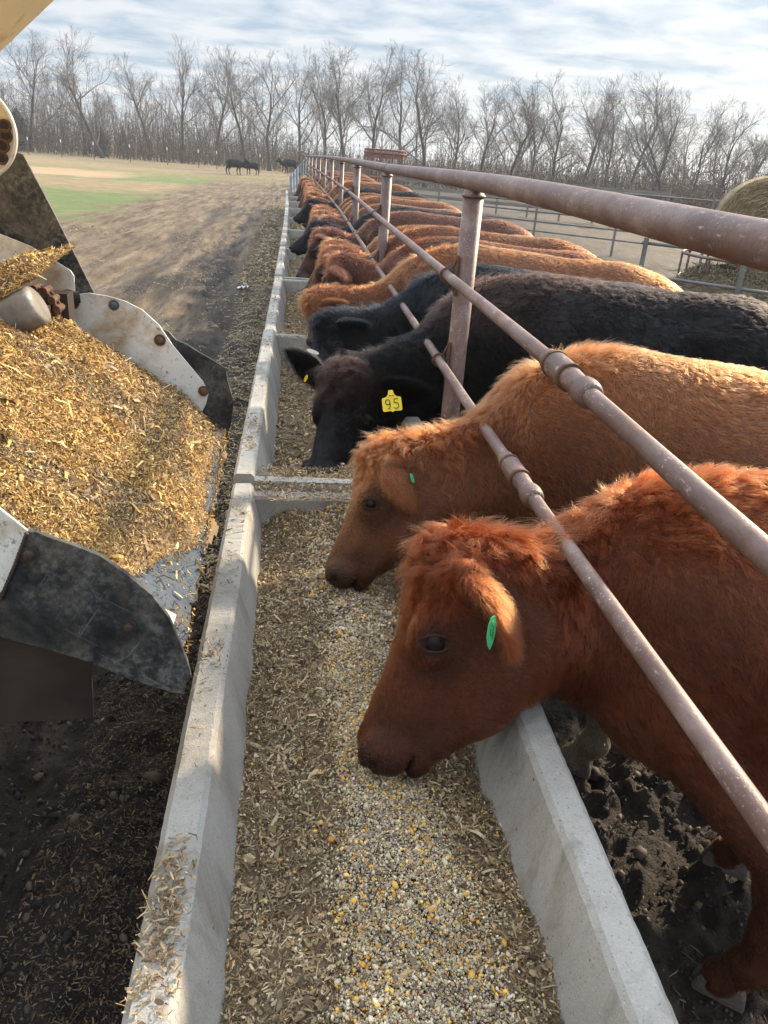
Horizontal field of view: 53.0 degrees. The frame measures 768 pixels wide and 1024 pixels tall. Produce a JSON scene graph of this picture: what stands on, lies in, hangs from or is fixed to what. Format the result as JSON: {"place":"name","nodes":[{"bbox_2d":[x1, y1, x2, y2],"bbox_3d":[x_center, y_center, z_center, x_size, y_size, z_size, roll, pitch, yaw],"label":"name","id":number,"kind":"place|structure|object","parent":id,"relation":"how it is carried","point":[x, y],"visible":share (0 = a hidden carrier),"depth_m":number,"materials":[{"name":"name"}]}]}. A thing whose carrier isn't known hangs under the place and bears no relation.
{"place":"outdoors","nodes":[
{"label":"outdoors","id":0,"kind":"place"},
{"bbox_2d":[0,136,767,1023],"bbox_3d":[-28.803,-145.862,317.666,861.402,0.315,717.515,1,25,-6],"label":"ground","id":1,"kind":"structure","parent":0,"point":[152,208],"depth_m":2.66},
{"bbox_2d":[0,79,34,117],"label":"bare tree","id":2,"kind":"object","parent":1,"relation":"on","point":[6,90],"visible":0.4,"depth_m":95.95,"materials":[{"name":"brown plant"}]},
{"bbox_2d":[11,108,33,150],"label":"cedar tree","id":3,"kind":"object","parent":1,"relation":"on","point":[19,117],"visible":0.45,"depth_m":80.47,"materials":[{"name":"green plant"}]},
{"bbox_2d":[0,29,72,151],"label":"bare tree","id":4,"kind":"object","parent":1,"relation":"on","point":[33,65],"visible":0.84,"depth_m":78.93,"materials":[{"name":"brown plant"}]},
{"bbox_2d":[27,90,61,141],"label":"bare tree","id":5,"kind":"object","parent":1,"relation":"on","point":[42,106],"visible":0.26,"depth_m":101.73,"materials":[{"name":"brown plant"}]},
{"bbox_2d":[54,99,80,149],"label":"bare tree","id":6,"kind":"object","parent":1,"relation":"on","point":[69,119],"visible":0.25,"depth_m":100.30,"materials":[{"name":"brown plant"}]},
{"bbox_2d":[32,25,121,157],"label":"bare tree","id":7,"kind":"object","parent":1,"relation":"on","point":[70,88],"visible":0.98,"depth_m":74.32,"materials":[{"name":"brown plant"}]},
{"bbox_2d":[45,43,128,153],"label":"bare tree","id":8,"kind":"object","parent":1,"relation":"on","point":[64,60],"visible":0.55,"depth_m":82.23,"materials":[{"name":"brown plant"}]},
{"bbox_2d":[94,127,110,155],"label":"cedar tree","id":9,"kind":"object","parent":1,"relation":"on","point":[101,141],"visible":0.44,"depth_m":82.65,"materials":[{"name":"green plant"}]},
{"bbox_2d":[86,93,118,138],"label":"bare tree","id":10,"kind":"object","parent":1,"relation":"on","point":[105,110],"visible":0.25,"depth_m":108.37,"materials":[{"name":"brown plant"}]},
{"bbox_2d":[0,0,233,723],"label":"feed mixer","id":11,"kind":"object","parent":1,"relation":"on","point":[71,613],"visible":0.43,"depth_m":1.60,"materials":[{"name":"black metal"}]},
{"bbox_2d":[0,243,229,660],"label":"chute silage","id":12,"kind":"object","parent":11,"relation":"on","point":[105,450],"visible":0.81,"depth_m":1.82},
{"bbox_2d":[19,137,260,168],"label":"pasture fence","id":13,"kind":"object","parent":1,"relation":"on","point":[61,153],"visible":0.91,"depth_m":68.52,"materials":[{"name":"wood"}]},
{"bbox_2d":[111,51,173,159],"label":"bare tree","id":14,"kind":"object","parent":1,"relation":"on","point":[134,99],"visible":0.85,"depth_m":81.00,"materials":[{"name":"brown plant"}]},
{"bbox_2d":[128,99,156,139],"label":"bare tree","id":15,"kind":"object","parent":1,"relation":"on","point":[144,116],"visible":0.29,"depth_m":105.95,"materials":[{"name":"brown plant"}]},
{"bbox_2d":[159,105,193,157],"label":"bare tree","id":16,"kind":"object","parent":1,"relation":"on","point":[174,123],"visible":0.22,"depth_m":98.73,"materials":[{"name":"brown plant"}]},
{"bbox_2d":[142,33,230,162],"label":"bare tree","id":17,"kind":"object","parent":1,"relation":"on","point":[181,80],"visible":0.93,"depth_m":77.77,"materials":[{"name":"brown plant"}]},
{"bbox_2d":[175,90,223,155],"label":"bare tree","id":18,"kind":"object","parent":1,"relation":"on","point":[196,104],"visible":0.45,"depth_m":101.47,"materials":[{"name":"brown plant"}]},
{"bbox_2d":[186,46,264,164],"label":"bare tree","id":19,"kind":"object","parent":1,"relation":"on","point":[223,108],"visible":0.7,"depth_m":80.78,"materials":[{"name":"brown plant"}]},
{"bbox_2d":[200,43,272,168],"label":"bare tree","id":20,"kind":"object","parent":1,"relation":"on","point":[224,95],"visible":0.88,"depth_m":74.73,"materials":[{"name":"brown plant"}]},
{"bbox_2d":[225,159,249,174],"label":"cow","id":21,"kind":"object","parent":1,"relation":"on","point":[238,164],"visible":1,"depth_m":56.60},
{"bbox_2d":[244,162,258,174],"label":"cow","id":22,"kind":"object","parent":1,"relation":"on","point":[253,165],"visible":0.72,"depth_m":59.09},
{"bbox_2d":[230,100,274,155],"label":"bare tree","id":23,"kind":"object","parent":1,"relation":"on","point":[252,124],"visible":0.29,"depth_m":109.04,"materials":[{"name":"brown plant"}]},
{"bbox_2d":[246,105,286,158],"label":"bare tree","id":24,"kind":"object","parent":1,"relation":"on","point":[274,119],"visible":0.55,"depth_m":97.93,"materials":[{"name":"brown plant"}]},
{"bbox_2d":[218,50,317,170],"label":"bare tree","id":25,"kind":"object","parent":1,"relation":"on","point":[269,167],"visible":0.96,"depth_m":72.45,"materials":[{"name":"brown plant"}]},
{"bbox_2d":[264,276,307,333],"bbox_3d":[-0.617,-1.609,7.159,0.930,0.701,2.830,1,25,-6],"label":"feed bunk","id":26,"kind":"object","parent":1,"relation":"on","point":[286,286],"visible":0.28,"depth_m":7.19,"materials":[{"name":"concrete"}]},
{"bbox_2d":[276,158,297,172],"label":"cow","id":27,"kind":"object","parent":1,"relation":"on","point":[286,163],"visible":0.91,"depth_m":70.37},
{"bbox_2d":[283,216,293,228],"bbox_3d":[-1.506,-5.224,14.891,0.950,0.702,2.830,1,25,-6],"label":"feed bunk","id":28,"kind":"object","parent":1,"relation":"on","point":[287,221],"visible":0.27,"depth_m":15.17,"materials":[{"name":"concrete"}]},
{"bbox_2d":[285,190,297,198],"bbox_3d":[-2.782,-10.057,25.187,0.883,0.702,2.861,1,25,-8],"label":"feed bunk","id":29,"kind":"object","parent":1,"relation":"on","point":[289,193],"visible":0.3,"depth_m":26.12,"materials":[{"name":"concrete"}]},
{"bbox_2d":[285,195,297,200],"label":"feed bunk","id":30,"kind":"object","parent":1,"relation":"on","point":[289,198],"visible":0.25,"depth_m":23.69,"materials":[{"name":"concrete"}]},
{"bbox_2d":[275,245,308,279],"bbox_3d":[-0.906,-2.824,9.732,0.937,0.701,2.830,1,25,-6],"label":"feed bunk","id":31,"kind":"object","parent":1,"relation":"on","point":[287,256],"visible":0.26,"depth_m":9.55,"materials":[{"name":"concrete"}]},
{"bbox_2d":[280,227,304,247],"bbox_3d":[-1.202,-4.038,12.305,0.944,0.702,2.830,1,25,-6],"label":"feed bunk","id":32,"kind":"object","parent":1,"relation":"on","point":[289,234],"visible":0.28,"depth_m":13.19,"materials":[{"name":"concrete"}]},
{"bbox_2d":[284,207,300,217],"bbox_3d":[-1.815,-6.440,17.462,0.957,0.702,2.830,1,25,-6],"label":"feed bunk","id":33,"kind":"object","parent":1,"relation":"on","point":[289,212],"visible":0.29,"depth_m":18.53,"materials":[{"name":"concrete"}]},
{"bbox_2d":[285,200,300,208],"bbox_3d":[-2.130,-7.654,20.034,0.883,0.702,2.857,1,25,-7],"label":"feed bunk","id":34,"kind":"object","parent":1,"relation":"on","point":[289,204],"visible":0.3,"depth_m":21.10,"materials":[{"name":"concrete"}]},
{"bbox_2d":[260,47,349,162],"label":"bare tree","id":35,"kind":"object","parent":1,"relation":"on","point":[298,123],"visible":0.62,"depth_m":73.47,"materials":[{"name":"brown plant"}]},
{"bbox_2d":[295,100,327,152],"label":"bare tree","id":36,"kind":"object","parent":1,"relation":"on","point":[318,134],"visible":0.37,"depth_m":100.55,"materials":[{"name":"brown plant"}]},
{"bbox_2d":[298,181,328,207],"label":"cow","id":37,"kind":"object","parent":1,"relation":"on","point":[306,186],"visible":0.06,"depth_m":20.36},
{"bbox_2d":[294,170,353,195],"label":"cow","id":38,"kind":"object","parent":1,"relation":"on","point":[314,179],"visible":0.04,"depth_m":24.72},
{"bbox_2d":[234,329,423,492],"bbox_3d":[-0.332,-0.423,4.571,0.925,0.701,2.830,1,25,-6],"label":"feed bunk","id":39,"kind":"object","parent":1,"relation":"on","point":[266,407],"visible":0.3,"depth_m":3.88,"materials":[{"name":"concrete"}]},
{"bbox_2d":[300,54,360,155],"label":"bare tree","id":40,"kind":"object","parent":1,"relation":"on","point":[324,130],"visible":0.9,"depth_m":68.08,"materials":[{"name":"brown plant"}]},
{"bbox_2d":[295,171,368,195],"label":"cow","id":41,"kind":"object","parent":1,"relation":"on","point":[301,183],"visible":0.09,"depth_m":23.79},
{"bbox_2d":[297,173,374,201],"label":"cow","id":42,"kind":"object","parent":1,"relation":"on","point":[319,182],"visible":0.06,"depth_m":22.59},
{"bbox_2d":[300,176,375,200],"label":"cow","id":43,"kind":"object","parent":1,"relation":"on","point":[336,178],"visible":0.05,"depth_m":20.79},
{"bbox_2d":[300,179,379,207],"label":"cow","id":44,"kind":"object","parent":1,"relation":"on","point":[324,189],"visible":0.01,"depth_m":19.23},
{"bbox_2d":[308,80,374,166],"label":"bare tree","id":45,"kind":"object","parent":1,"relation":"on","point":[346,120],"visible":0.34,"depth_m":96.68,"materials":[{"name":"brown plant"}]},
{"bbox_2d":[308,180,380,190],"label":"cow","id":46,"kind":"object","parent":1,"relation":"on","point":[326,188],"visible":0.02,"depth_m":18.39},
{"bbox_2d":[302,188,396,227],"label":"cow","id":47,"kind":"object","parent":1,"relation":"on","point":[304,225],"visible":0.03,"depth_m":14.86},
{"bbox_2d":[318,40,386,171],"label":"bare tree","id":48,"kind":"object","parent":1,"relation":"on","point":[341,138],"visible":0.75,"depth_m":69.56,"materials":[{"name":"brown plant"}]},
{"bbox_2d":[301,181,411,209],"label":"cow","id":49,"kind":"object","parent":1,"relation":"on","point":[333,192],"visible":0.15,"depth_m":15.44},
{"bbox_2d":[293,187,429,223],"bbox_3d":[-0.346,-5.068,13.876,2.830,1.433,0.756,14,26,19],"label":"cow","id":50,"kind":"object","parent":1,"relation":"on","point":[301,216],"visible":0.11,"depth_m":13.83},
{"bbox_2d":[322,46,404,179],"bbox_3d":[-0.979,-32.570,63.358,6.838,10.136,6.906,13,26,19],"label":"bare tree","id":51,"kind":"object","parent":1,"relation":"on","point":[369,107],"visible":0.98,"depth_m":62.54,"materials":[{"name":"brown plant"}]},
{"bbox_2d":[304,192,426,232],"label":"cow","id":52,"kind":"object","parent":1,"relation":"on","point":[345,201],"visible":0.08,"depth_m":12.64},
{"bbox_2d":[311,195,427,214],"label":"cow","id":53,"kind":"object","parent":1,"relation":"on","point":[343,208],"visible":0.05,"depth_m":12.07},
{"bbox_2d":[0,600,764,1023],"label":"mud clods","id":54,"kind":"object","parent":1,"relation":"on","point":[640,852],"visible":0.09,"depth_m":2.32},
{"bbox_2d":[0,204,766,1023],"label":"straw litter","id":55,"kind":"object","parent":1,"relation":"on","point":[174,906],"visible":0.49,"depth_m":2.30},
{"bbox_2d":[0,59,767,208],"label":"undergrowth","id":56,"kind":"object","parent":1,"relation":"on","point":[121,139],"visible":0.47,"depth_m":76.92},
{"bbox_2d":[363,148,405,184],"bbox_3d":[-0.001,-17.740,40.271,2.190,2.245,2.190,1,25,-6],"label":"rusty feeder","id":57,"kind":"object","parent":1,"relation":"on","point":[389,154],"visible":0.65,"depth_m":39.26,"materials":[{"name":"red metal"}]},
{"bbox_2d":[308,196,461,223],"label":"cow","id":58,"kind":"object","parent":1,"relation":"on","point":[347,213],"visible":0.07,"depth_m":10.80},
{"bbox_2d":[361,104,411,161],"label":"bare tree","id":59,"kind":"object","parent":1,"relation":"on","point":[390,128],"visible":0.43,"depth_m":87.27,"materials":[{"name":"brown plant"}]},
{"bbox_2d":[319,203,457,226],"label":"cow","id":60,"kind":"object","parent":1,"relation":"on","point":[335,220],"visible":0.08,"depth_m":10.31},
{"bbox_2d":[289,205,495,255],"bbox_3d":[0.197,-3.023,9.534,3.080,1.412,0.745,14,27,21],"label":"cow","id":61,"kind":"object","parent":1,"relation":"on","point":[299,246],"visible":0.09,"depth_m":9.62},
{"bbox_2d":[122,483,678,1023],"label":"feed bunk","id":62,"kind":"object","parent":1,"relation":"on","point":[596,949],"visible":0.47,"depth_m":1.58,"materials":[{"name":"concrete"}]},
{"bbox_2d":[219,194,564,1023],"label":"silage","id":63,"kind":"object","parent":62,"relation":"in","point":[283,956],"visible":0.45,"depth_m":1.77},
{"bbox_2d":[223,195,559,1023],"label":"grain","id":64,"kind":"object","parent":63,"relation":"in","point":[407,791],"visible":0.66,"depth_m":1.63},
{"bbox_2d":[347,38,461,183],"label":"bare tree","id":65,"kind":"object","parent":1,"relation":"on","point":[401,121],"visible":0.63,"depth_m":66.74,"materials":[{"name":"brown plant"}]},
{"bbox_2d":[365,46,461,186],"bbox_3d":[3.023,-30.407,59.762,6.612,9.747,8.771,-16,31,-37],"label":"bare tree","id":66,"kind":"object","parent":1,"relation":"on","point":[421,106],"visible":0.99,"depth_m":59.34,"materials":[{"name":"brown plant"}]},
{"bbox_2d":[296,210,533,277],"bbox_3d":[0.366,-2.592,8.608,2.889,1.422,0.750,14,26,19],"label":"cow","id":67,"kind":"object","parent":1,"relation":"on","point":[367,231],"visible":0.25,"depth_m":8.34},
{"bbox_2d":[304,224,527,290],"bbox_3d":[0.464,-2.053,7.504,2.846,1.378,0.740,14,27,21],"label":"cow","id":68,"kind":"object","parent":1,"relation":"on","point":[372,246],"visible":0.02,"depth_m":7.63},
{"bbox_2d":[387,97,447,165],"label":"bare tree","id":69,"kind":"object","parent":1,"relation":"on","point":[408,126],"visible":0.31,"depth_m":83.67,"materials":[{"name":"brown plant"}]},
{"bbox_2d":[428,101,474,168],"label":"bare tree","id":70,"kind":"object","parent":1,"relation":"on","point":[463,129],"visible":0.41,"depth_m":85.05,"materials":[{"name":"brown plant"}]},
{"bbox_2d":[308,224,596,288],"bbox_3d":[0.573,-1.781,6.869,2.898,1.427,0.753,15,27,23],"label":"cow","id":71,"kind":"object","parent":1,"relation":"on","point":[545,243],"visible":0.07,"depth_m":6.55},
{"bbox_2d":[416,74,495,187],"bbox_3d":[5.403,-31.550,63.850,6.969,8.724,6.517,20,29,30],"label":"bare tree","id":72,"kind":"object","parent":1,"relation":"on","point":[454,119],"visible":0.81,"depth_m":63.18,"materials":[{"name":"brown plant"}]},
{"bbox_2d":[321,235,600,287],"bbox_3d":[0.598,-1.462,6.205,2.904,1.406,0.755,16,27,25],"label":"cow","id":73,"kind":"object","parent":1,"relation":"on","point":[348,268],"visible":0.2,"depth_m":6.24},
{"bbox_2d":[305,262,657,388],"bbox_3d":[0.727,-0.817,4.855,2.488,1.376,0.871,11,25,14],"label":"cow","id":74,"kind":"object","parent":1,"relation":"on","point":[341,327],"visible":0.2,"depth_m":4.78},
{"bbox_2d":[297,240,682,347],"bbox_3d":[0.730,-1.123,5.462,2.884,1.426,0.767,14,26,20],"label":"cow","id":75,"kind":"object","parent":1,"relation":"on","point":[313,300],"visible":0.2,"depth_m":5.20},
{"bbox_2d":[459,80,527,171],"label":"bare tree","id":76,"kind":"object","parent":1,"relation":"on","point":[485,138],"visible":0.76,"depth_m":56.94,"materials":[{"name":"brown plant"}]},
{"bbox_2d":[477,126,518,170],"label":"bare tree","id":77,"kind":"object","parent":1,"relation":"on","point":[494,144],"visible":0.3,"depth_m":83.37,"materials":[{"name":"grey plant"}]},
{"bbox_2d":[467,76,551,175],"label":"bare tree","id":78,"kind":"object","parent":1,"relation":"on","point":[516,134],"visible":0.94,"depth_m":53.53,"materials":[{"name":"brown plant"}]},
{"bbox_2d":[500,101,542,169],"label":"bare tree","id":79,"kind":"object","parent":1,"relation":"on","point":[524,145],"visible":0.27,"depth_m":83.28,"materials":[{"name":"brown plant"}]},
{"bbox_2d":[279,271,767,477],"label":"cow","id":80,"kind":"object","parent":1,"relation":"on","point":[393,383],"visible":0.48,"depth_m":3.72},
{"bbox_2d":[392,177,671,222],"bbox_3d":[5.848,-14.273,34.789,13.704,1.700,0.099,17,28,27],"label":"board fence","id":81,"kind":"object","parent":1,"relation":"on","point":[439,197],"visible":0.3,"depth_m":35.26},
{"bbox_2d":[306,155,767,852],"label":"pipe fence","id":82,"kind":"object","parent":1,"relation":"on","point":[734,237],"visible":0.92,"depth_m":1.69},
{"bbox_2d":[290,157,306,191],"bbox_3d":[-3.036,-11.813,27.253,0.082,1.416,0.909,19,28,29],"label":"sheet panel","id":83,"kind":"object","parent":82,"relation":"attached to","point":[299,171],"visible":0.73,"depth_m":27.19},
{"bbox_2d":[324,338,767,779],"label":"cow","id":84,"kind":"object","parent":1,"relation":"on","point":[563,447],"visible":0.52,"depth_m":2.56},
{"bbox_2d":[515,86,584,178],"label":"bare tree","id":85,"kind":"object","parent":1,"relation":"on","point":[534,145],"visible":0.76,"depth_m":53.85,"materials":[{"name":"brown plant"}]},
{"bbox_2d":[515,69,589,181],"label":"bare tree","id":86,"kind":"object","parent":1,"relation":"on","point":[554,105],"visible":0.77,"depth_m":54.14,"materials":[{"name":"brown plant"}]},
{"bbox_2d":[530,123,575,169],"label":"bare tree","id":87,"kind":"object","parent":1,"relation":"on","point":[553,143],"visible":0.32,"depth_m":77.20,"materials":[{"name":"brown plant"}]},
{"bbox_2d":[356,459,767,1013],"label":"cow","id":88,"kind":"object","parent":1,"relation":"on","point":[500,626],"visible":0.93,"depth_m":1.77},
{"bbox_2d":[561,106,621,175],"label":"bare tree","id":89,"kind":"object","parent":1,"relation":"on","point":[588,141],"visible":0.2,"depth_m":77.37,"materials":[{"name":"brown plant"}]},
{"bbox_2d":[465,189,719,263],"bbox_3d":[7.984,-6.872,19.069,13.996,1.650,0.076,20,29,30],"label":"panel fence","id":90,"kind":"object","parent":1,"relation":"on","point":[713,201],"visible":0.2,"depth_m":20.85,"materials":[{"name":"grey metal"}]},
{"bbox_2d":[566,77,648,185],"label":"bare tree","id":91,"kind":"object","parent":1,"relation":"on","point":[593,149],"visible":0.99,"depth_m":48.48,"materials":[{"name":"brown plant"}]},
{"bbox_2d":[565,73,658,186],"bbox_3d":[15.151,-25.905,53.578,6.226,8.335,6.658,-17,32,-38],"label":"bare tree","id":92,"kind":"object","parent":1,"relation":"on","point":[612,140],"visible":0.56,"depth_m":52.84,"materials":[{"name":"brown plant"}]},
{"bbox_2d":[595,121,650,175],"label":"bare tree","id":93,"kind":"object","parent":1,"relation":"on","point":[623,148],"visible":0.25,"depth_m":75.27,"materials":[{"name":"brown plant"}]},
{"bbox_2d":[586,70,676,186],"bbox_3d":[17.253,-26.047,54.070,6.348,8.472,5.192,11,26,15],"label":"bare tree","id":94,"kind":"object","parent":1,"relation":"on","point":[642,110],"visible":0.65,"depth_m":52.49,"materials":[{"name":"brown plant"}]},
{"bbox_2d":[611,87,695,199],"bbox_3d":[15.880,-21.134,45.234,5.167,6.775,3.770,-9,28,-27],"label":"bare tree","id":95,"kind":"object","parent":1,"relation":"on","point":[652,159],"visible":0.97,"depth_m":44.68,"materials":[{"name":"brown plant"}]},
{"bbox_2d":[605,85,702,198],"bbox_3d":[16.440,-21.335,45.614,6.478,6.846,4.397,-5,26,-18],"label":"bare tree","id":96,"kind":"object","parent":1,"relation":"on","point":[667,147],"visible":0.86,"depth_m":45.24,"materials":[{"name":"brown plant"}]},
{"bbox_2d":[643,129,675,169],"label":"bare tree","id":97,"kind":"object","parent":1,"relation":"on","point":[660,149],"visible":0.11,"depth_m":72.53,"materials":[{"name":"brown plant"}]},
{"bbox_2d":[655,113,724,182],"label":"bare tree","id":98,"kind":"object","parent":1,"relation":"on","point":[687,143],"visible":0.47,"depth_m":62.76,"materials":[{"name":"brown plant"}]},
{"bbox_2d":[641,95,744,205],"bbox_3d":[19.576,-22.657,48.741,6.289,7.027,5.056,7,25,5],"label":"bare tree","id":99,"kind":"object","parent":1,"relation":"on","point":[683,167],"visible":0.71,"depth_m":48.56,"materials":[{"name":"brown plant"}]},
{"bbox_2d":[672,261,767,303],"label":"loose hay","id":100,"kind":"object","parent":1,"relation":"on","point":[723,274],"visible":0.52,"depth_m":11.05},
{"bbox_2d":[676,249,740,277],"bbox_3d":[5.614,-3.496,11.851,2.144,0.822,2.144,1,25,-6],"label":"hay ring","id":101,"kind":"object","parent":100,"relation":"on","point":[689,254],"visible":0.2,"depth_m":11.49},
{"bbox_2d":[715,175,767,275],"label":"hay bale","id":102,"kind":"object","parent":100,"relation":"on","point":[749,197],"visible":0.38,"depth_m":10.91},
{"bbox_2d":[694,122,754,187],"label":"bare tree","id":103,"kind":"object","parent":1,"relation":"on","point":[728,146],"visible":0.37,"depth_m":65.29,"materials":[{"name":"brown plant"}]},
{"bbox_2d":[684,101,767,209],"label":"bare tree","id":104,"kind":"object","parent":1,"relation":"on","point":[728,156],"visible":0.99,"depth_m":45.48,"materials":[{"name":"brown plant"}]},
{"bbox_2d":[720,126,767,182],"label":"bare tree","id":105,"kind":"object","parent":1,"relation":"on","point":[763,159],"visible":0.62,"depth_m":47.46,"materials":[{"name":"brown plant"}]},
{"bbox_2d":[738,147,767,181],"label":"bare tree","id":106,"kind":"object","parent":1,"relation":"on","point":[755,168],"visible":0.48,"depth_m":44.05,"materials":[{"name":"brown plant"}]},
{"bbox_2d":[744,140,767,178],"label":"bare tree","id":107,"kind":"object","parent":1,"relation":"on","point":[759,157],"visible":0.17,"depth_m":67.32,"materials":[{"name":"brown plant"}]},
{"bbox_2d":[0,0,767,185],"label":"sky","id":108,"kind":"structure","parent":0,"point":[709,49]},
{"bbox_2d":[639,237,767,294],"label":"cattle gate","id":109,"kind":"structure","parent":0,"point":[646,243],"depth_m":10.42,"materials":[{"name":"grey metal"}]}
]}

